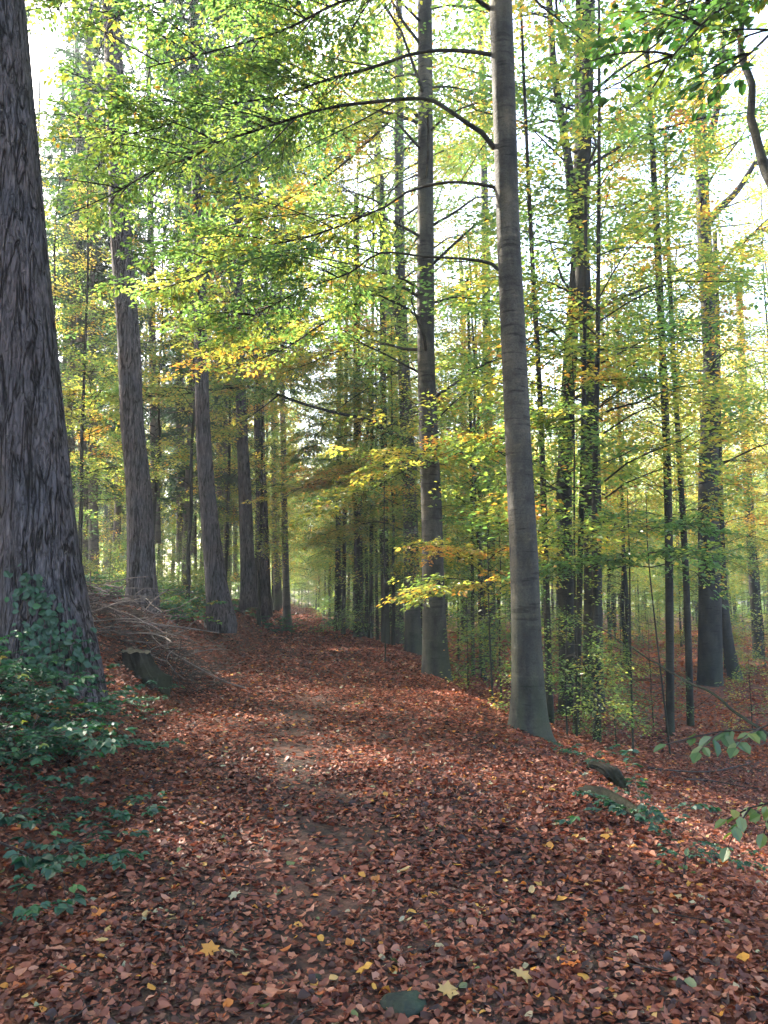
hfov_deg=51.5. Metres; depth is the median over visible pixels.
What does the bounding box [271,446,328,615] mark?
young beech
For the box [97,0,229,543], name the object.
spruce tree
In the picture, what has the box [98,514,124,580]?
leafy shrub
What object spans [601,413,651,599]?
young beech
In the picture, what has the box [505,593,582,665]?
beech sapling
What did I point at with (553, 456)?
young beech
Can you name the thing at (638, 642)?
beech sapling
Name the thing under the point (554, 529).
young beech
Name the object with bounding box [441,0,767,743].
beech tree
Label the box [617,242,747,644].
beech tree
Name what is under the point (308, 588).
young beech
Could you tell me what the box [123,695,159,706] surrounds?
bramble
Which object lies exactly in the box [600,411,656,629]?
young beech
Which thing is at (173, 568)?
spruce tree
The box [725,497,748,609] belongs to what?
young beech
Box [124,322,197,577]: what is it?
young beech
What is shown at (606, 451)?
beech tree
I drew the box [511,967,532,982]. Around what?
maple leaf
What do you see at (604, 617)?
beech sapling
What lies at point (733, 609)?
beech tree
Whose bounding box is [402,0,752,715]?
beech tree
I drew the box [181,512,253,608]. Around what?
leafy shrub
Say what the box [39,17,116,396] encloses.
spruce tree
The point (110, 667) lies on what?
bramble
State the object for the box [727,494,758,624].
young beech
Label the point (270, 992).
maple leaf
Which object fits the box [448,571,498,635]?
beech sapling
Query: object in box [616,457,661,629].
young beech
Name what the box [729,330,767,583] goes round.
beech tree
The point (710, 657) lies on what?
beech tree
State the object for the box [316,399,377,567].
young beech
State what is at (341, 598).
beech sapling
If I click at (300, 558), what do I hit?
young beech
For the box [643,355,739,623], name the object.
beech tree
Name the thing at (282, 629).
bramble
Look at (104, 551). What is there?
spruce tree
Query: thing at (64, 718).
bramble
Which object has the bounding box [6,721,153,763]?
bramble
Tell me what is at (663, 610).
beech sapling
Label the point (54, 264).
young beech
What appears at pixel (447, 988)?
maple leaf
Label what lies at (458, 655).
young beech
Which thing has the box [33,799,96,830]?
bramble
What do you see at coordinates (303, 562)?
young beech
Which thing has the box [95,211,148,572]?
spruce tree
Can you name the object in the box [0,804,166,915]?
bramble
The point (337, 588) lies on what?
beech tree
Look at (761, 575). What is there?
young beech
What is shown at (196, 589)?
bramble
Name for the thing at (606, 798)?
bramble
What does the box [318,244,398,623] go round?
young beech
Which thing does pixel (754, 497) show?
beech tree
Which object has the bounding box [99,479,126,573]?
spruce tree
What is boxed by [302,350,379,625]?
young beech
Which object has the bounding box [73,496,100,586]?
leafy shrub
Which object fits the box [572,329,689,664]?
young beech
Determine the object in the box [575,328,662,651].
young beech
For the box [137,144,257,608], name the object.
young beech
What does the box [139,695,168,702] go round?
bramble
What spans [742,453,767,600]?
young beech
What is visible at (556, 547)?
young beech
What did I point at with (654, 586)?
young beech
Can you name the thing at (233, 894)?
maple leaf
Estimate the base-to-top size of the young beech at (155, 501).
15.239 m
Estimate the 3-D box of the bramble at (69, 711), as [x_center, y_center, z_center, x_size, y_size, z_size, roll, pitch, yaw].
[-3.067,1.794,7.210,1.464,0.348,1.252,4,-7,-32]
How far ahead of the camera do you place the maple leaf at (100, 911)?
3.95 m
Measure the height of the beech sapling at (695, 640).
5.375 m
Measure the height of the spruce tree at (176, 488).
24.390 m
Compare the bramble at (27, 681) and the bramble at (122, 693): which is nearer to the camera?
the bramble at (27, 681)
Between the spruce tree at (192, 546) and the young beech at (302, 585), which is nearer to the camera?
the spruce tree at (192, 546)
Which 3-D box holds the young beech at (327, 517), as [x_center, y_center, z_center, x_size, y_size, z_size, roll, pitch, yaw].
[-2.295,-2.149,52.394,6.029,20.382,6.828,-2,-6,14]
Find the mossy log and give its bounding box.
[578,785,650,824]
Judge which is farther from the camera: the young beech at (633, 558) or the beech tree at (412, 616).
the young beech at (633, 558)
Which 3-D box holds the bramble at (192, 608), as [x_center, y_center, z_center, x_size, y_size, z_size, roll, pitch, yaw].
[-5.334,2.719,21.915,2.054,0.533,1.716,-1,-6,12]
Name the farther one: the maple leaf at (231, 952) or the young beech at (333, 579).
the young beech at (333, 579)
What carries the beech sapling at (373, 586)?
on the ground
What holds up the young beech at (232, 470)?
on the ground
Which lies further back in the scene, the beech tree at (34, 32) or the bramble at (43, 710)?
the beech tree at (34, 32)
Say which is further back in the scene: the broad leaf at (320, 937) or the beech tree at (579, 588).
the beech tree at (579, 588)
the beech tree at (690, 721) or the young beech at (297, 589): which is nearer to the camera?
the beech tree at (690, 721)
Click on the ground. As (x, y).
(484, 786)
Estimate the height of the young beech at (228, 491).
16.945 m
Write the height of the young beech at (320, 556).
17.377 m
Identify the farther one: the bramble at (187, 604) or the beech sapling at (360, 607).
the beech sapling at (360, 607)
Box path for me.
[34,619,698,1023]
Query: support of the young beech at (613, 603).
on the ground
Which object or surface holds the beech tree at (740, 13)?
on the ground
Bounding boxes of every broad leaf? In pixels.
[46,945,66,949]
[317,934,323,940]
[323,987,336,990]
[528,885,534,892]
[560,959,580,966]
[737,952,749,960]
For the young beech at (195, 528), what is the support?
on the ground
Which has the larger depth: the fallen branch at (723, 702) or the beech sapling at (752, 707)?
the beech sapling at (752, 707)
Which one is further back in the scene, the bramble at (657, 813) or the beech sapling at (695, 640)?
the beech sapling at (695, 640)
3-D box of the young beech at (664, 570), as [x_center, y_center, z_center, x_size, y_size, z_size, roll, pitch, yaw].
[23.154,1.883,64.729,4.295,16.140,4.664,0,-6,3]
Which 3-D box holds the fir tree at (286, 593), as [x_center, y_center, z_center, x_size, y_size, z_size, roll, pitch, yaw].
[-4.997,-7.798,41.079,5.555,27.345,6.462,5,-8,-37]
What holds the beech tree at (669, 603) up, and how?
on the ground
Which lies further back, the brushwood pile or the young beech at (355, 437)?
the young beech at (355, 437)
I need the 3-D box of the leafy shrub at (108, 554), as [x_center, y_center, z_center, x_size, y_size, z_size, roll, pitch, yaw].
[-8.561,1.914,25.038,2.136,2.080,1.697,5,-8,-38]
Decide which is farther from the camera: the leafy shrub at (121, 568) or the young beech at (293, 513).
the young beech at (293, 513)
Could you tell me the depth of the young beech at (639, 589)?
77.21 m
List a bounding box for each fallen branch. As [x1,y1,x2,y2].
[576,618,767,736]
[647,763,749,772]
[684,778,762,789]
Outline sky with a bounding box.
[25,0,767,605]
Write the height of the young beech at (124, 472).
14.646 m
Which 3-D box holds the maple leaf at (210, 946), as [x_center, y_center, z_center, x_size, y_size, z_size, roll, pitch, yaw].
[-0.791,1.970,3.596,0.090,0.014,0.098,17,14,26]
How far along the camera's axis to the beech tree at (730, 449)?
50.54 m
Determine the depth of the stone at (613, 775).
7.50 m
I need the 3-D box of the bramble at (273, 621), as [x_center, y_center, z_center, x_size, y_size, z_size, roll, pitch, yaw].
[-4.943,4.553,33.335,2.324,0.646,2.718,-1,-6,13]
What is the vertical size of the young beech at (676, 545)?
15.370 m
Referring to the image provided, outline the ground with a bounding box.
[0,598,767,1023]
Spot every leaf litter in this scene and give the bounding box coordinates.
[390,629,767,769]
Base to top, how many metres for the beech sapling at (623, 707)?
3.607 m
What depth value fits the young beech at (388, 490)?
23.18 m
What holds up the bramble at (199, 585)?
on the ground
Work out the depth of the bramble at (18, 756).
5.78 m
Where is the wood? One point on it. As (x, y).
(303, 584)
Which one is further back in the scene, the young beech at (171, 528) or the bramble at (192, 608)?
the young beech at (171, 528)
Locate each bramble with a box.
[0,630,45,679]
[0,640,95,682]
[0,657,67,683]
[0,658,68,668]
[0,664,26,679]
[0,669,42,693]
[0,673,70,690]
[0,674,137,761]
[0,680,156,728]
[0,682,28,704]
[0,693,50,717]
[0,693,60,748]
[0,697,68,722]
[0,698,141,766]
[0,700,127,749]
[0,722,85,755]
[0,722,124,766]
[0,725,66,751]
[0,735,79,761]
[0,758,99,792]
[0,776,97,850]
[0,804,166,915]
[0,874,89,924]
[1,689,28,695]
[2,671,67,696]
[3,687,92,706]
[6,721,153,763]
[12,666,109,694]
[13,685,88,706]
[18,656,136,692]
[20,693,107,744]
[20,830,149,874]
[24,703,70,718]
[24,714,94,734]
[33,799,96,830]
[39,693,128,725]
[50,734,128,767]
[50,736,84,753]
[65,696,96,703]
[68,791,166,814]
[83,732,118,740]
[84,571,102,578]
[85,712,132,725]
[87,575,112,593]
[87,575,124,597]
[89,581,122,595]
[95,706,121,715]
[108,690,138,696]
[111,586,184,601]
[121,738,185,752]
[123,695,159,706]
[124,585,188,597]
[133,707,179,720]
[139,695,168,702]
[158,584,204,596]
[158,602,213,621]
[158,606,221,624]
[158,684,184,691]
[159,596,203,610]
[160,600,227,615]
[160,601,212,620]
[161,588,204,602]
[161,595,205,609]
[161,598,199,612]
[161,598,205,611]
[163,596,204,608]
[164,586,238,603]
[169,584,204,595]
[173,595,205,605]
[249,613,298,627]
[262,616,296,629]
[264,618,299,633]
[267,617,312,633]
[548,741,634,767]
[550,744,590,758]
[554,749,721,833]
[571,787,651,812]
[642,812,719,865]
[706,843,767,870]
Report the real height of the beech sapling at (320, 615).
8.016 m
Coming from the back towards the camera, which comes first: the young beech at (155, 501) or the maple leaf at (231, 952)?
the young beech at (155, 501)
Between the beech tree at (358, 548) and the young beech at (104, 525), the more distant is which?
the young beech at (104, 525)
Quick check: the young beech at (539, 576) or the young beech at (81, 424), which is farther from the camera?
the young beech at (539, 576)
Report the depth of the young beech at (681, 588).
32.63 m
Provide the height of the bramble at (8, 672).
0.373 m
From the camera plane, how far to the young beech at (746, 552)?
54.26 m
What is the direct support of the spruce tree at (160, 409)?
on the ground
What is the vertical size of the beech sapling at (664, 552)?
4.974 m
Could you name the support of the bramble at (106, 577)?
on the ground
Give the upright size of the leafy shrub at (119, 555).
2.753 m
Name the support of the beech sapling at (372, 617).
on the ground
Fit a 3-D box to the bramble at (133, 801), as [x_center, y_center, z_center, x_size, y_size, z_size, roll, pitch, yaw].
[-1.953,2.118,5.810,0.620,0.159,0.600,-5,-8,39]
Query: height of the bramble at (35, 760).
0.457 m
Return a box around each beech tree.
[25,0,59,51]
[26,0,656,744]
[62,0,549,654]
[158,0,605,681]
[237,0,499,643]
[248,2,490,636]
[280,230,390,634]
[285,256,389,630]
[313,91,461,643]
[316,188,421,637]
[343,0,767,712]
[387,260,539,675]
[397,244,551,640]
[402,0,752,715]
[402,2,655,724]
[413,231,504,638]
[419,381,495,627]
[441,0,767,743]
[447,7,547,663]
[532,0,767,735]
[541,290,674,628]
[548,388,656,537]
[559,0,767,187]
[559,1,767,686]
[572,61,767,725]
[572,167,587,733]
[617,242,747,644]
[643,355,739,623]
[648,345,739,627]
[651,329,759,584]
[652,231,767,680]
[653,324,766,545]
[674,362,766,611]
[682,258,767,516]
[683,364,764,624]
[721,282,767,659]
[724,342,767,627]
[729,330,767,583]
[733,335,767,541]
[733,406,767,545]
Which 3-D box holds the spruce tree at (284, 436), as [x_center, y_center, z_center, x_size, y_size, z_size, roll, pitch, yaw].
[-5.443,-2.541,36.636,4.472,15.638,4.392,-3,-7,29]
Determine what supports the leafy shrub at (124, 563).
on the ground
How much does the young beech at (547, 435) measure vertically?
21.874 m
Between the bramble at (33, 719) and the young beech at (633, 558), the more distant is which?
the young beech at (633, 558)
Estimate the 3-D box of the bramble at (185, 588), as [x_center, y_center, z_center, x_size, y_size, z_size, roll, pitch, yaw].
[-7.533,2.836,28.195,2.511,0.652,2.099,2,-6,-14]
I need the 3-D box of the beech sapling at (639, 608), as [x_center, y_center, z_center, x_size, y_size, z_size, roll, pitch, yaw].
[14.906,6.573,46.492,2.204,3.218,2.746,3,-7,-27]
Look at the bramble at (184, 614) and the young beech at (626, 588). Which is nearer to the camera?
the bramble at (184, 614)
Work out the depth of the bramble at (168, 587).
21.81 m
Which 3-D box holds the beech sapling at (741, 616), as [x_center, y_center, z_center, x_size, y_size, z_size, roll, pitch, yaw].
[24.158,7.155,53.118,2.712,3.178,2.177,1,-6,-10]
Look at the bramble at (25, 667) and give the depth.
8.07 m
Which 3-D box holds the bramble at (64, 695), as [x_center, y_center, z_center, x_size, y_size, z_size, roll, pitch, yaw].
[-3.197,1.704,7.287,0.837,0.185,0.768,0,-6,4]
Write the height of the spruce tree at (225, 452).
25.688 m
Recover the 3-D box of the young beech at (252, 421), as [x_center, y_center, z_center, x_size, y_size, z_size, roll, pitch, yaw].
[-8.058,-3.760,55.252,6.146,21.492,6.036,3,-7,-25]
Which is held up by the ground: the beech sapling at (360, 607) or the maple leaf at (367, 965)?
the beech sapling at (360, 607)
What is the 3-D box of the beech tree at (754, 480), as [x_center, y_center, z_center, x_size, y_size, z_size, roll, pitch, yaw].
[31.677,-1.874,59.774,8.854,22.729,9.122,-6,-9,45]
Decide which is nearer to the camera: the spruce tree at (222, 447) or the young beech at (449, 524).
the young beech at (449, 524)
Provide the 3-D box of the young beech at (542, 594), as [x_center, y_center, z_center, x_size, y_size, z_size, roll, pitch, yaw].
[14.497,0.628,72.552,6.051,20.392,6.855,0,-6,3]
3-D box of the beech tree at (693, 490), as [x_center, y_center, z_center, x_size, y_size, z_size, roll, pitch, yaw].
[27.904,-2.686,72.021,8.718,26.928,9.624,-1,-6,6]
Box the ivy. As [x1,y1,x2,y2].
[3,557,100,684]
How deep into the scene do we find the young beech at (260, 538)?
31.61 m
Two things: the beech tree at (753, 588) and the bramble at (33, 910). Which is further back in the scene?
the beech tree at (753, 588)
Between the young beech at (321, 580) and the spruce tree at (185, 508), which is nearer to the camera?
the spruce tree at (185, 508)
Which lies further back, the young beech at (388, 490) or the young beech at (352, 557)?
the young beech at (352, 557)
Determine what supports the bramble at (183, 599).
on the ground
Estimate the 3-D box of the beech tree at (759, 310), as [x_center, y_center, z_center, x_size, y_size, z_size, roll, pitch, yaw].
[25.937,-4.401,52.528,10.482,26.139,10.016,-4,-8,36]
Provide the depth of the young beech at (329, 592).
57.48 m
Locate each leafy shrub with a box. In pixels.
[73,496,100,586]
[92,541,126,595]
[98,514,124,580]
[99,540,124,586]
[103,532,158,585]
[103,533,157,584]
[109,532,160,585]
[110,531,163,585]
[112,551,157,588]
[120,540,180,592]
[124,542,190,601]
[155,539,176,583]
[157,522,202,587]
[166,544,204,585]
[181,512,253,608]
[190,512,239,599]
[196,547,234,595]
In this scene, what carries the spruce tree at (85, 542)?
on the ground
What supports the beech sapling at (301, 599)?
on the ground
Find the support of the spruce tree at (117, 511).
on the ground
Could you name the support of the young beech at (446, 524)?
on the ground
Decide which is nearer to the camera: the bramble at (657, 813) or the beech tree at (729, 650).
the bramble at (657, 813)
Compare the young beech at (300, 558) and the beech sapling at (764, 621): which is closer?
the beech sapling at (764, 621)
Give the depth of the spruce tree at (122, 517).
46.41 m
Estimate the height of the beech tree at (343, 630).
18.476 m
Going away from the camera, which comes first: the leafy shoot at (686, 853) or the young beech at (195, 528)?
the leafy shoot at (686, 853)
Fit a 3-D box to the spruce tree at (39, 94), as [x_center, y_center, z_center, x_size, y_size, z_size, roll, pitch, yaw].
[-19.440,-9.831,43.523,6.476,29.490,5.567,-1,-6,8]
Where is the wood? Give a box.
[75,401,766,621]
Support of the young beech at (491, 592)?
on the ground
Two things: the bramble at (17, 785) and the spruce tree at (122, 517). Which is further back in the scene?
the spruce tree at (122, 517)
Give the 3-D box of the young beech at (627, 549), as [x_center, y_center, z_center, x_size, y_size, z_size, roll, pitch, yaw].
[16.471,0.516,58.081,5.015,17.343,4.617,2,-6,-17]
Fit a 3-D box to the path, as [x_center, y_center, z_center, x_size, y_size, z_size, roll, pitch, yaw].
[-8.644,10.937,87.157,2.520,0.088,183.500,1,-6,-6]
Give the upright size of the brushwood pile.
2.383 m
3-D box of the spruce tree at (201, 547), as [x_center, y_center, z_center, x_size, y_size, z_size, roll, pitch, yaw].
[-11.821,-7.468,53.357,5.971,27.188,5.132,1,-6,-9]
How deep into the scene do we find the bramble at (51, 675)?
7.74 m
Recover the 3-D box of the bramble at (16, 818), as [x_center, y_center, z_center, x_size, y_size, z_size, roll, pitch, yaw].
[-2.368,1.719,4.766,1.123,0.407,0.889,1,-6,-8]
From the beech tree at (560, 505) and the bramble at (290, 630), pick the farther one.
the bramble at (290, 630)
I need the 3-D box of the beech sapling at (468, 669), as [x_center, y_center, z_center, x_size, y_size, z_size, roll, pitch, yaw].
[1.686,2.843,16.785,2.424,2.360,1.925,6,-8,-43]
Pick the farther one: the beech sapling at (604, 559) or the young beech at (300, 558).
the young beech at (300, 558)
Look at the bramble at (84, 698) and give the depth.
8.09 m
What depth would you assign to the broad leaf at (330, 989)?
3.30 m
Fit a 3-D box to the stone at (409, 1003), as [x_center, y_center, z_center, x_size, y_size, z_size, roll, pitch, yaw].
[0.078,1.983,3.187,0.193,0.095,0.230,0,-6,4]
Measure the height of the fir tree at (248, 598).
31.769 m
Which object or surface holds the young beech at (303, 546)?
on the ground
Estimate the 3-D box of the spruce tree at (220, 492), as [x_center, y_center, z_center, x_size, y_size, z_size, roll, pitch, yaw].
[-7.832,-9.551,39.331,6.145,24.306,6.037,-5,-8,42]
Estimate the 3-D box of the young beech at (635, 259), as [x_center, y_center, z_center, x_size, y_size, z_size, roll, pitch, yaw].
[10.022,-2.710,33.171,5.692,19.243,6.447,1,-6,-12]
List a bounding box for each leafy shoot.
[653,724,767,763]
[678,848,695,874]
[714,802,767,862]
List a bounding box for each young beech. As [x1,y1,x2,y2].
[36,103,115,461]
[45,155,157,557]
[73,186,228,539]
[75,336,123,553]
[97,274,182,557]
[100,343,165,530]
[107,381,175,561]
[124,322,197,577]
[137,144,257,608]
[148,417,178,581]
[161,395,234,591]
[170,220,282,576]
[172,349,255,539]
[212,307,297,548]
[217,273,306,626]
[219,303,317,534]
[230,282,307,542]
[230,400,303,579]
[231,381,309,585]
[248,342,306,526]
[253,402,306,560]
[253,406,312,611]
[264,340,349,624]
[265,346,334,611]
[268,467,306,608]
[270,470,306,603]
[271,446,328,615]
[279,373,334,619]
[282,439,321,606]
[289,446,322,611]
[289,479,317,583]
[290,503,316,609]
[290,563,310,606]
[291,552,311,606]
[297,347,377,624]
[297,578,314,606]
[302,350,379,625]
[302,418,368,610]
[305,513,350,594]
[307,315,400,591]
[310,513,352,616]
[311,558,351,615]
[316,251,417,637]
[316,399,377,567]
[317,258,420,640]
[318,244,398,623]
[328,307,419,640]
[333,312,444,643]
[340,307,455,644]
[341,208,495,574]
[348,467,403,638]
[374,317,482,636]
[375,269,492,546]
[385,354,497,608]
[415,222,539,668]
[418,398,475,604]
[420,237,547,679]
[420,427,470,617]
[441,404,495,659]
[441,415,477,588]
[445,356,510,669]
[453,368,551,583]
[474,420,506,634]
[482,316,583,593]
[483,452,542,640]
[496,475,553,610]
[500,367,556,572]
[525,280,606,558]
[528,375,579,630]
[529,360,578,541]
[534,386,583,638]
[538,479,555,626]
[539,462,577,595]
[552,222,684,675]
[572,244,699,631]
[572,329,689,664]
[572,482,625,603]
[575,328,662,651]
[576,385,649,643]
[583,428,640,615]
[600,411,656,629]
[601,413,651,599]
[602,405,644,630]
[602,427,648,589]
[604,406,663,640]
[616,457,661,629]
[617,508,655,623]
[633,431,673,624]
[640,470,663,623]
[642,444,697,631]
[644,408,698,632]
[644,468,686,580]
[645,409,699,646]
[647,510,690,608]
[648,322,757,635]
[656,266,767,668]
[686,176,767,547]
[724,421,767,637]
[725,495,748,624]
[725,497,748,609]
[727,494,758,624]
[732,521,765,605]
[737,492,766,597]
[738,542,766,605]
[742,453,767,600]
[749,428,767,600]
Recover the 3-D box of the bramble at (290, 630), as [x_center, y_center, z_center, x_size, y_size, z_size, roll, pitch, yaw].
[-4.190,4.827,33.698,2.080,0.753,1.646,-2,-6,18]
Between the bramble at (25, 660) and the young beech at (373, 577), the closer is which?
the bramble at (25, 660)
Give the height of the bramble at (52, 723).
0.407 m
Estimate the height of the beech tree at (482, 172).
32.177 m
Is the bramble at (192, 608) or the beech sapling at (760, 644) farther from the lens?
the beech sapling at (760, 644)
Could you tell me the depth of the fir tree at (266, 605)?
34.20 m
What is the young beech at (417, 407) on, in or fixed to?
on the ground
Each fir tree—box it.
[0,0,107,708]
[26,0,273,613]
[79,0,288,632]
[134,0,358,612]
[186,36,314,623]
[245,167,327,609]
[246,112,343,628]
[268,220,318,603]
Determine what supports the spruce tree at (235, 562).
on the ground
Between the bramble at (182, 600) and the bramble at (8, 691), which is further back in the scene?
the bramble at (182, 600)
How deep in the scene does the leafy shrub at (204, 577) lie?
32.51 m
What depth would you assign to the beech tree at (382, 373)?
30.53 m
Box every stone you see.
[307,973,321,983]
[380,990,426,1020]
[588,761,628,789]
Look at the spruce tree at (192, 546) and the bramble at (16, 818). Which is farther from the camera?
the spruce tree at (192, 546)
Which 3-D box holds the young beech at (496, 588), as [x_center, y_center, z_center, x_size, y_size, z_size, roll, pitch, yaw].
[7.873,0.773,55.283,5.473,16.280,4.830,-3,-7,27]
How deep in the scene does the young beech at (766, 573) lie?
34.76 m
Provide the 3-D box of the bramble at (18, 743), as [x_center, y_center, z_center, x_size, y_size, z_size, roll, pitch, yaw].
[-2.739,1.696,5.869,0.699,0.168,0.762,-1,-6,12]
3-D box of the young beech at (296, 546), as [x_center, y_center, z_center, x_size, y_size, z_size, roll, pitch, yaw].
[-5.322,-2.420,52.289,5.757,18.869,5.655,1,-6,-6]
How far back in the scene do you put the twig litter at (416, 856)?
4.75 m
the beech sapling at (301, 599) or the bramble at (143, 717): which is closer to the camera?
the bramble at (143, 717)
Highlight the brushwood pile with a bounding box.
[86,571,254,695]
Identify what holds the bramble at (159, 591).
on the ground
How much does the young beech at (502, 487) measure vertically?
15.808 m
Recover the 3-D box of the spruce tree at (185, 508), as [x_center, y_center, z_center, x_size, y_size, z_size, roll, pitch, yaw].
[-7.605,-9.076,32.267,5.406,25.897,5.311,2,-6,-19]
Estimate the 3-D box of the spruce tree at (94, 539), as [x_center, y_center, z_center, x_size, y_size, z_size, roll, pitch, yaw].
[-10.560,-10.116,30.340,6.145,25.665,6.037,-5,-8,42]
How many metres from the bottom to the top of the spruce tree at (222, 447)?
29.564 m
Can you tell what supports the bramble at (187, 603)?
on the ground
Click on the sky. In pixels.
(39, 61)
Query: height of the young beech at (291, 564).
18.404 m
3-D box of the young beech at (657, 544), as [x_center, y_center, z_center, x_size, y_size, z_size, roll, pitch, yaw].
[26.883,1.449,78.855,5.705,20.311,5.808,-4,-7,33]
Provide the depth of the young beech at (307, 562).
83.26 m
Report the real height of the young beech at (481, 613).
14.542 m
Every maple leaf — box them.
[91,908,106,915]
[200,940,219,955]
[223,948,240,957]
[228,890,240,899]
[257,987,289,997]
[356,962,372,973]
[437,980,458,1000]
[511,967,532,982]
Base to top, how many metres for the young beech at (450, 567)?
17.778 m
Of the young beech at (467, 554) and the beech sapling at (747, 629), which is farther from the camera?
the beech sapling at (747, 629)
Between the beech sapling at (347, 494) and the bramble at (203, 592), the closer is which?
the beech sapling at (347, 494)
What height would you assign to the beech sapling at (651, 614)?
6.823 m
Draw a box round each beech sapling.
[284,449,476,661]
[296,588,309,608]
[297,584,314,605]
[302,578,322,607]
[308,480,421,647]
[309,560,364,617]
[312,553,364,614]
[317,535,380,623]
[326,540,420,636]
[346,581,380,632]
[349,574,404,635]
[376,520,571,702]
[440,594,508,688]
[446,468,592,703]
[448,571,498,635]
[453,604,498,654]
[463,346,674,735]
[485,510,663,737]
[496,582,509,627]
[497,583,556,641]
[501,489,749,755]
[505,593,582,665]
[544,611,582,663]
[551,566,631,646]
[554,635,659,743]
[555,488,743,754]
[602,586,665,682]
[604,618,696,726]
[611,549,678,644]
[621,597,664,643]
[631,559,678,636]
[655,557,755,670]
[694,526,767,668]
[714,647,767,729]
[731,597,751,635]
[733,604,767,653]
[749,582,767,666]
[762,607,767,632]
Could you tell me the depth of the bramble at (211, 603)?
20.58 m
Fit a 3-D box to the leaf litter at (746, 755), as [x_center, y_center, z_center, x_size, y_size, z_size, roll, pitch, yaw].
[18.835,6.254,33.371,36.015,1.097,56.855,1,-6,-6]
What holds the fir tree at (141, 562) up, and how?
on the ground
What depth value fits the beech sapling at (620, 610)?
28.39 m
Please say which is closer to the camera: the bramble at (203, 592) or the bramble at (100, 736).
the bramble at (100, 736)
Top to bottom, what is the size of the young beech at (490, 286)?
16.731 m
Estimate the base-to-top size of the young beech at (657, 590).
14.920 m
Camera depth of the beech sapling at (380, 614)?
39.59 m
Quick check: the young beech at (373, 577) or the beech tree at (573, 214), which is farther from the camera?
the young beech at (373, 577)
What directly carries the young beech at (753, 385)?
on the ground
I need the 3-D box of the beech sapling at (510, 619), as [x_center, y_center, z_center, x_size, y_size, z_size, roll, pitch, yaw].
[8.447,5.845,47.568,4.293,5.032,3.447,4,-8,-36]
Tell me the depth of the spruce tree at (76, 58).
29.74 m
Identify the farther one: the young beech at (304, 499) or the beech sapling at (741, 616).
the beech sapling at (741, 616)
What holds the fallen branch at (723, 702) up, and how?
on the ground
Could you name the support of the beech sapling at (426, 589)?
on the ground
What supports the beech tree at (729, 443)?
on the ground
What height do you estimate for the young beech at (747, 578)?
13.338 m
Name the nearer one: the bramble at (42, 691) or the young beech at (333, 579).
the bramble at (42, 691)
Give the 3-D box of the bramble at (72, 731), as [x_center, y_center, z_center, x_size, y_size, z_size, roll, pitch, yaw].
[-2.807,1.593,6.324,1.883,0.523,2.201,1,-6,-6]
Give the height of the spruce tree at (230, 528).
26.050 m
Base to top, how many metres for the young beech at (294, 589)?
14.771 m
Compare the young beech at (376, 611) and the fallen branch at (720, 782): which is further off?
the young beech at (376, 611)
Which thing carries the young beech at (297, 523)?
on the ground
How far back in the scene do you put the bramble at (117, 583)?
20.34 m
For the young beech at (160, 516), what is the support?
on the ground
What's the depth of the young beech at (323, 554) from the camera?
56.84 m
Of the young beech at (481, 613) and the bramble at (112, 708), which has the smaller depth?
the bramble at (112, 708)
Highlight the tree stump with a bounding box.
[121,647,171,696]
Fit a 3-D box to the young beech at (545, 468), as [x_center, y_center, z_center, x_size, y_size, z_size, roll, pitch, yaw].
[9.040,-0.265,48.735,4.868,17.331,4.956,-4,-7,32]
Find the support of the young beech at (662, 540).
on the ground
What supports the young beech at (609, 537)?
on the ground
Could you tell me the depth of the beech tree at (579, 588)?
13.78 m
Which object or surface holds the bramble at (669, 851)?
on the ground
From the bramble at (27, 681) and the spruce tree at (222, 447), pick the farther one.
the spruce tree at (222, 447)
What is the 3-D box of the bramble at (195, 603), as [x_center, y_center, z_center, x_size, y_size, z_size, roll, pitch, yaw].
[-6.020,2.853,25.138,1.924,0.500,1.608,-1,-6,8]
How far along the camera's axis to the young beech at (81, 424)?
24.21 m
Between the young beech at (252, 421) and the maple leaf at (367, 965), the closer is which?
the maple leaf at (367, 965)
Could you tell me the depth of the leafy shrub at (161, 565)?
34.76 m
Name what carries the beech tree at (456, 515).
on the ground
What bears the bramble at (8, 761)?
on the ground
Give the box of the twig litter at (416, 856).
[0,666,767,1023]
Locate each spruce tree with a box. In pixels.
[36,0,149,462]
[36,80,62,345]
[39,0,169,574]
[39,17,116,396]
[46,36,125,510]
[48,88,115,374]
[50,1,182,584]
[59,281,109,526]
[75,130,170,540]
[75,246,123,539]
[87,126,172,591]
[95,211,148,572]
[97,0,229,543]
[97,349,126,586]
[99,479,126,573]
[104,277,174,557]
[105,26,253,561]
[120,18,262,590]
[142,121,229,554]
[143,310,185,579]
[149,331,187,586]
[160,331,231,579]
[165,266,235,587]
[166,114,282,556]
[167,49,284,578]
[197,416,254,591]
[198,132,280,581]
[211,257,249,554]
[213,377,252,598]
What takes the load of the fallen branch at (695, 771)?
on the ground
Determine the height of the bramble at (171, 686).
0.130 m
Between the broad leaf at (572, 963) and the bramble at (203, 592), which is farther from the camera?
the bramble at (203, 592)
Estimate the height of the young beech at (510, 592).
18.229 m
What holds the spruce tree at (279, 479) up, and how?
on the ground
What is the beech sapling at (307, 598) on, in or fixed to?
on the ground

